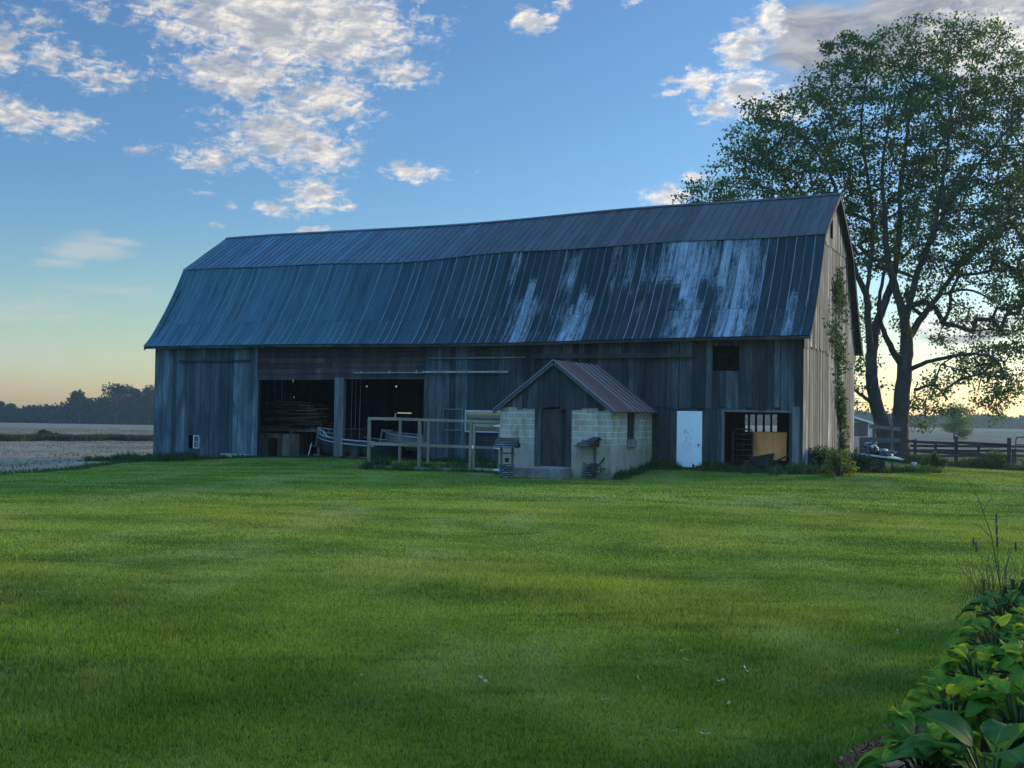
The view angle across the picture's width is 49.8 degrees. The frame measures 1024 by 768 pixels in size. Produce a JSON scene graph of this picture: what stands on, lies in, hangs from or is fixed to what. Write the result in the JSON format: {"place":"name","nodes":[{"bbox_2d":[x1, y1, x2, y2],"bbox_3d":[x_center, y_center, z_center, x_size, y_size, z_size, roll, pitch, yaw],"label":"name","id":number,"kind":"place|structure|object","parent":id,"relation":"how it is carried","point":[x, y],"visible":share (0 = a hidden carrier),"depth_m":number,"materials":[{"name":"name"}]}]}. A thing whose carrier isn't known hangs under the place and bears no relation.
{"place":"outdoors","nodes":[
{"label":"outdoors","id":0,"kind":"place"},
{"bbox_2d":[0,457,1023,767],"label":"lawn","id":1,"kind":"structure","parent":0,"point":[828,480],"depth_m":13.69,"materials":[{"name":"green plant"}]},
{"bbox_2d":[367,417,499,470],"bbox_3d":[-2.378,2.301,41.468,5.835,2.009,2.253,0,-2,27],"label":"poultry pen","id":2,"kind":"object","parent":1,"relation":"on","point":[419,444],"visible":0.66,"depth_m":40.74,"materials":[{"name":"white paint"}]},
{"bbox_2d":[144,193,863,468],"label":"barn","id":3,"kind":"structure","parent":1,"relation":"on","point":[700,329],"depth_m":44.77,"materials":[{"name":"wood"}]},
{"bbox_2d":[193,435,199,448],"bbox_3d":[-14.399,2.638,50.359,0.370,0.600,0.050,0,-2,27],"label":"window","id":4,"kind":"structure","parent":3,"relation":"in","point":[196,438],"depth_m":50.35,"materials":[{"name":"paint"}]},
{"bbox_2d":[259,433,299,456],"bbox_3d":[-10.653,2.849,50.280,2.384,1.181,0.042,0,-2,27],"label":"board partition","id":5,"kind":"object","parent":3,"relation":"on","point":[288,444],"visible":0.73,"depth_m":50.15,"materials":[{"name":"grey wood"}]},
{"bbox_2d":[259,401,333,456],"bbox_3d":[-10.045,2.179,51.853,4.184,2.765,1.520,0,-2,27],"label":"lumber stack","id":6,"kind":"object","parent":3,"relation":"in","point":[310,415],"visible":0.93,"depth_m":51.59,"materials":[{"name":"wood"}]},
{"bbox_2d":[355,394,355,428],"bbox_3d":[-6.798,0.717,47.986,0.043,2.500,0.022,0,-2,27],"label":"hanging rope","id":7,"kind":"object","parent":3,"relation":"hanging from","point":[355,411],"visible":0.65,"depth_m":47.96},
{"bbox_2d":[351,379,360,439],"bbox_3d":[-6.736,1.280,47.623,0.492,3.442,0.080,0,-2,27],"label":"rope swing","id":8,"kind":"object","parent":3,"relation":"hanging from","point":[351,408],"visible":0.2,"depth_m":47.52,"materials":[{"name":"black rubber"}]},
{"bbox_2d":[309,429,408,458],"bbox_3d":[-7.034,2.599,47.939,5.927,1.195,1.992,-1,-2,44],"label":"boat trailer","id":9,"kind":"object","parent":3,"relation":"on","point":[355,452],"visible":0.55,"depth_m":46.20,"materials":[{"name":"black metal"}]},
{"bbox_2d":[317,427,408,458],"bbox_3d":[-6.851,2.588,47.767,5.219,1.322,2.019,-1,-2,44],"label":"boat","id":10,"kind":"object","parent":9,"relation":"on","point":[326,441],"visible":0.66,"depth_m":46.75,"materials":[{"name":"white paint"}]},
{"bbox_2d":[383,429,422,458],"bbox_3d":[-4.011,2.572,46.720,4.582,1.195,1.674,-1,-2,44],"label":"boat trailer","id":11,"kind":"object","parent":3,"relation":"on","point":[384,430],"visible":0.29,"depth_m":45.28,"materials":[{"name":"black metal"}]},
{"bbox_2d":[385,431,422,451],"bbox_3d":[-3.989,2.453,46.703,4.319,0.871,1.614,-1,-2,44],"label":"boat","id":12,"kind":"object","parent":11,"relation":"on","point":[394,435],"visible":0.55,"depth_m":46.68,"materials":[{"name":"metal"}]},
{"bbox_2d":[442,409,463,430],"bbox_3d":[-2.369,1.434,44.334,0.941,0.887,0.045,0,-2,27],"label":"boarded window","id":13,"kind":"structure","parent":3,"relation":"in","point":[443,429],"depth_m":44.32,"materials":[{"name":"grey wood"}]},
{"bbox_2d":[465,410,499,432],"bbox_3d":[-1.099,1.480,43.680,1.597,0.879,0.771,1,-1,2],"label":"window","id":14,"kind":"structure","parent":3,"relation":"in","point":[469,414],"depth_m":43.71,"materials":[{"name":"paint"}]},
{"bbox_2d":[676,411,702,466],"bbox_3d":[6.403,1.993,39.893,0.940,2.030,0.119,0,-2,27],"label":"door","id":15,"kind":"structure","parent":3,"relation":"in","point":[689,423],"depth_m":39.90,"materials":[{"name":"white paint"}]},
{"bbox_2d":[732,428,753,461],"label":"tube gate","id":16,"kind":"structure","parent":3,"relation":"attached to","point":[733,433],"depth_m":39.50,"materials":[{"name":"black metal"}]},
{"bbox_2d":[753,432,786,459],"bbox_3d":[9.143,2.201,39.190,1.202,0.987,0.110,0,-2,26],"label":"board sheet","id":17,"kind":"object","parent":3,"relation":"in","point":[764,443],"visible":0.79,"depth_m":39.17,"materials":[{"name":"beige wood"}]},
{"bbox_2d":[823,267,854,452],"bbox_3d":[12.787,-0.918,43.184,0.538,7.507,6.284,0,-2,27],"label":"climbing vine","id":18,"kind":"object","parent":3,"relation":"attached to","point":[838,292],"visible":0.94,"depth_m":43.60,"materials":[{"name":"green plant"}]},
{"bbox_2d":[493,438,520,477],"bbox_3d":[-0.159,2.457,36.614,0.786,1.323,0.880,1,-2,10],"label":"wishing well","id":19,"kind":"object","parent":1,"relation":"on","point":[506,470],"visible":1,"depth_m":36.45,"materials":[{"name":"grey wood"}]},
{"bbox_2d":[513,466,570,478],"bbox_3d":[0.971,3.052,37.413,1.843,0.431,0.930,0,-2,27],"label":"doorstep","id":20,"kind":"object","parent":1,"relation":"on","point":[540,472],"visible":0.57,"depth_m":37.00,"materials":[{"name":"concrete"}]},
{"bbox_2d":[492,359,657,479],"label":"milk house","id":21,"kind":"structure","parent":1,"relation":"on","point":[613,413],"depth_m":37.91,"materials":[{"name":"concrete"}]},
{"bbox_2d":[541,409,565,466],"bbox_3d":[1.445,1.840,37.826,0.926,1.969,0.080,0,-2,27],"label":"door","id":22,"kind":"structure","parent":21,"relation":"in","point":[553,420],"depth_m":37.84,"materials":[{"name":"grey wood"}]},
{"bbox_2d":[626,412,636,446],"bbox_3d":[4.130,1.541,38.577,0.200,1.327,0.904,0,-2,27],"label":"window","id":23,"kind":"structure","parent":21,"relation":"in","point":[630,442],"depth_m":38.64,"materials":[{"name":"grey glass"}]},
{"bbox_2d":[574,437,601,475],"bbox_3d":[2.680,2.439,37.196,0.880,1.323,0.786,2,-2,-36],"label":"wishing well","id":24,"kind":"object","parent":1,"relation":"on","point":[593,442],"visible":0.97,"depth_m":36.99,"materials":[{"name":"grey wood"}]},
{"bbox_2d":[589,457,606,475],"bbox_3d":[3.009,2.570,36.945,0.827,1.014,0.436,2,-2,-36],"label":"hand cultivator","id":25,"kind":"object","parent":1,"relation":"on","point":[597,466],"visible":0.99,"depth_m":36.82,"materials":[{"name":"brown metal"}]},
{"bbox_2d":[613,469,623,477],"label":"daylily","id":26,"kind":"object","parent":1,"relation":"on","point":[617,475],"visible":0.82,"depth_m":37.13,"materials":[{"name":"green plant"}]},
{"bbox_2d":[743,453,788,467],"bbox_3d":[8.876,2.749,38.584,1.648,0.660,0.640,0,-2,27],"label":"wheelbarrow","id":27,"kind":"object","parent":1,"relation":"on","point":[764,460],"visible":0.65,"depth_m":38.45,"materials":[{"name":"black metal"}]},
{"bbox_2d":[819,447,859,475],"bbox_3d":[10.887,2.604,36.787,1.296,1.016,1.271,1,-1,0],"label":"shrub","id":28,"kind":"object","parent":1,"relation":"on","point":[836,461],"visible":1,"depth_m":36.57,"materials":[{"name":"green plant"}]},
{"bbox_2d":[838,449,878,472],"bbox_3d":[12.103,2.752,38.976,1.663,0.897,1.196,0,-2,41],"label":"shrub","id":29,"kind":"object","parent":1,"relation":"on","point":[862,463],"visible":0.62,"depth_m":38.62,"materials":[{"name":"green plant"}]},
{"bbox_2d":[853,451,903,472],"bbox_3d":[13.381,2.858,40.342,1.561,0.744,0.920,1,-1,0],"label":"flat cart","id":30,"kind":"object","parent":1,"relation":"on","point":[880,459],"visible":0.61,"depth_m":39.91,"materials":[{"name":"paint"}]},
{"bbox_2d":[860,443,879,454],"bbox_3d":[13.097,2.384,40.375,0.640,0.488,0.822,1,-1,0],"label":"plastic bundle","id":31,"kind":"object","parent":30,"relation":"on","point":[867,448],"visible":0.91,"depth_m":40.19,"materials":[{"name":"grey plastic"}]},
{"bbox_2d":[875,448,896,456],"bbox_3d":[13.615,2.520,40.397,0.717,0.350,0.747,2,-2,-24],"label":"plastic bundle","id":32,"kind":"object","parent":30,"relation":"on","point":[889,453],"visible":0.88,"depth_m":40.13,"materials":[{"name":"grey plastic"}]},
{"bbox_2d":[859,411,900,455],"bbox_3d":[15.431,2.181,46.330,1.933,2.100,0.970,1,-1,0],"label":"stock panel","id":33,"kind":"object","parent":1,"relation":"on","point":[874,439],"visible":0.71,"depth_m":46.10,"materials":[{"name":"grey metal"}]},
{"bbox_2d":[834,612,1023,767],"bbox_3d":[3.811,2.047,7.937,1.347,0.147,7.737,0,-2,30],"label":"mulch bed","id":34,"kind":"object","parent":1,"relation":"on","point":[981,750],"visible":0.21,"depth_m":5.74,"materials":[{"name":"brown wood"}]},
{"bbox_2d":[856,706,990,767],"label":"hosta","id":35,"kind":"object","parent":34,"relation":"on","point":[905,719],"visible":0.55,"depth_m":5.20,"materials":[{"name":"green plant"}]},
{"bbox_2d":[874,709,1023,767],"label":"hosta","id":36,"kind":"object","parent":34,"relation":"on","point":[959,729],"visible":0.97,"depth_m":4.99,"materials":[{"name":"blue plant"}]},
{"bbox_2d":[894,669,1016,757],"bbox_3d":[2.349,1.772,5.848,0.682,0.475,0.658,1,-1,0],"label":"hosta","id":37,"kind":"object","parent":34,"relation":"on","point":[914,700],"visible":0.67,"depth_m":5.83,"materials":[{"name":"green plant"}]},
{"bbox_2d":[920,643,1021,704],"bbox_3d":[2.853,1.790,6.673,0.668,0.422,0.702,1,-1,0],"label":"hosta","id":38,"kind":"object","parent":34,"relation":"on","point":[985,654],"visible":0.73,"depth_m":6.68,"materials":[{"name":"green plant"}]},
{"bbox_2d":[939,614,1023,672],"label":"hosta","id":39,"kind":"object","parent":34,"relation":"on","point":[986,639],"visible":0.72,"depth_m":7.94,"materials":[{"name":"green plant"}]},
{"bbox_2d":[945,479,1023,621],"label":"seed stalk plant","id":40,"kind":"object","parent":34,"relation":"on","point":[987,575],"visible":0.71,"depth_m":10.41,"materials":[{"name":"plant"}]},
{"bbox_2d":[955,669,1023,752],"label":"hosta","id":41,"kind":"object","parent":34,"relation":"on","point":[1005,688],"visible":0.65,"depth_m":5.64,"materials":[{"name":"green plant"}]},
{"bbox_2d":[955,589,1023,630],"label":"hosta","id":42,"kind":"object","parent":34,"relation":"on","point":[1010,596],"visible":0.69,"depth_m":9.47,"materials":[{"name":"green plant"}]},
{"bbox_2d":[967,636,1023,695],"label":"hosta","id":43,"kind":"object","parent":34,"relation":"on","point":[1016,648],"visible":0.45,"depth_m":6.82,"materials":[{"name":"green plant"}]},
{"bbox_2d":[981,577,1023,613],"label":"curled leaf plant","id":44,"kind":"object","parent":34,"relation":"on","point":[1020,589],"visible":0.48,"depth_m":9.68,"materials":[{"name":"green plant"}]},
{"bbox_2d":[992,607,1023,655],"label":"hosta","id":45,"kind":"object","parent":34,"relation":"on","point":[1019,632],"visible":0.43,"depth_m":8.34,"materials":[{"name":"green plant"}]},
{"bbox_2d":[998,689,1023,711],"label":"hosta","id":46,"kind":"object","parent":34,"relation":"on","point":[1019,695],"visible":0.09,"depth_m":5.98,"materials":[{"name":"green plant"}]},
{"bbox_2d":[998,573,1023,615],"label":"hosta","id":47,"kind":"object","parent":34,"relation":"on","point":[1001,591],"visible":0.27,"depth_m":10.14,"materials":[{"name":"green plant"}]},
{"bbox_2d":[919,451,947,468],"bbox_3d":[17.003,3.097,44.599,1.100,0.781,0.943,1,-1,0],"label":"shrub","id":48,"kind":"object","parent":1,"relation":"on","point":[934,459],"visible":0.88,"depth_m":44.49,"materials":[{"name":"green plant"}]},
{"bbox_2d":[974,448,1011,468],"bbox_3d":[23.148,3.589,52.670,1.936,1.085,2.451,1,-1,0],"label":"shrub","id":49,"kind":"object","parent":1,"relation":"on","point":[994,459],"visible":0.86,"depth_m":52.34,"materials":[{"name":"green plant"}]},
{"bbox_2d":[0,422,1023,473],"bbox_3d":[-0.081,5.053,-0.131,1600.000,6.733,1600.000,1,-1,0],"label":"field","id":50,"kind":"structure","parent":0,"point":[985,435],"depth_m":94.72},
{"bbox_2d":[0,401,4,410],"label":"woodland tree","id":51,"kind":"object","parent":50,"relation":"on","point":[2,404],"visible":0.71,"depth_m":403.47,"materials":[{"name":"green plant"}]},
{"bbox_2d":[3,403,20,420],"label":"woodland tree","id":52,"kind":"object","parent":50,"relation":"on","point":[11,406],"visible":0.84,"depth_m":399.78,"materials":[{"name":"green plant"}]},
{"bbox_2d":[34,429,52,434],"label":"field bush","id":53,"kind":"object","parent":50,"relation":"on","point":[43,431],"visible":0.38,"depth_m":104.79,"materials":[{"name":"green plant"}]},
{"bbox_2d":[0,459,144,474],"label":"field edge grass","id":54,"kind":"structure","parent":50,"relation":"on","point":[86,465],"depth_m":41.27,"materials":[{"name":"plant"}]},
{"bbox_2d":[0,432,152,440],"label":"field strip","id":55,"kind":"object","parent":50,"relation":"on","point":[64,437],"visible":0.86,"depth_m":98.69,"materials":[{"name":"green plant"}]},
{"bbox_2d":[0,427,152,470],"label":"crop stubble","id":56,"kind":"object","parent":50,"relation":"on","point":[60,446],"visible":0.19,"depth_m":83.45,"materials":[{"name":"beige plant"}]},
{"bbox_2d":[0,394,153,424],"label":"woodland","id":57,"kind":"object","parent":50,"relation":"on","point":[52,413],"visible":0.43,"depth_m":401.93,"materials":[{"name":"green plant"}]},
{"bbox_2d":[66,389,94,423],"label":"woodland tree","id":58,"kind":"object","parent":50,"relation":"on","point":[76,398],"visible":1,"depth_m":390.56,"materials":[{"name":"green plant"}]},
{"bbox_2d":[97,382,141,424],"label":"woodland tree","id":59,"kind":"object","parent":50,"relation":"on","point":[116,412],"visible":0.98,"depth_m":389.14,"materials":[{"name":"green plant"}]},
{"bbox_2d":[125,388,144,424],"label":"woodland tree","id":60,"kind":"object","parent":50,"relation":"on","point":[136,396],"visible":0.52,"depth_m":396.73,"materials":[{"name":"green plant"}]},
{"bbox_2d":[129,385,154,424],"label":"woodland tree","id":61,"kind":"object","parent":50,"relation":"on","point":[147,401],"visible":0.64,"depth_m":384.52,"materials":[{"name":"green plant"}]},
{"bbox_2d":[76,448,1023,480],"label":"weeds","id":62,"kind":"object","parent":50,"relation":"on","point":[708,466],"visible":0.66,"depth_m":41.33,"materials":[{"name":"green plant"}]},
{"bbox_2d":[808,444,848,468],"bbox_3d":[11.344,2.664,39.207,1.582,1.050,1.764,0,-2,36],"label":"shrub","id":63,"kind":"object","parent":50,"relation":"on","point":[820,454],"visible":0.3,"depth_m":38.96,"materials":[{"name":"green plant"}]},
{"bbox_2d":[671,10,1023,458],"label":"cottonwood tree","id":64,"kind":"object","parent":50,"relation":"on","point":[913,101],"visible":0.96,"depth_m":63.79,"materials":[{"name":"green plant"}]},
{"bbox_2d":[745,409,1023,428],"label":"woodland","id":65,"kind":"object","parent":50,"relation":"on","point":[1013,423],"visible":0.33,"depth_m":560.13,"materials":[{"name":"green plant"}]},
{"bbox_2d":[876,436,1010,467],"bbox_3d":[22.055,3.529,57.159,0.425,1.766,11.212,1,-2,-15],"label":"board fence","id":66,"kind":"object","parent":50,"relation":"on","point":[955,443],"visible":0.49,"depth_m":55.89,"materials":[{"name":"brown wood"}]},
{"bbox_2d":[940,401,976,439],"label":"young tree","id":67,"kind":"object","parent":50,"relation":"on","point":[953,425],"visible":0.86,"depth_m":149.02,"materials":[{"name":"green plant"}]},
{"bbox_2d":[910,444,1023,456],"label":"board fence","id":68,"kind":"object","parent":50,"relation":"on","point":[978,447],"visible":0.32,"depth_m":67.18,"materials":[{"name":"brown wood"}]},
{"bbox_2d":[1012,436,1023,467],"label":"tube gate","id":69,"kind":"structure","parent":50,"relation":"on","point":[1014,454],"depth_m":51.30,"materials":[{"name":"silver metal"}]},
{"bbox_2d":[0,0,1023,417],"label":"sky","id":70,"kind":"structure","parent":0,"point":[138,137],"materials":[{"name":"blue"}]},
{"bbox_2d":[854,416,872,435],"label":"field shed","id":71,"kind":"structure","parent":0,"point":[861,426],"depth_m":167.90,"materials":[{"name":"white"}]}
]}

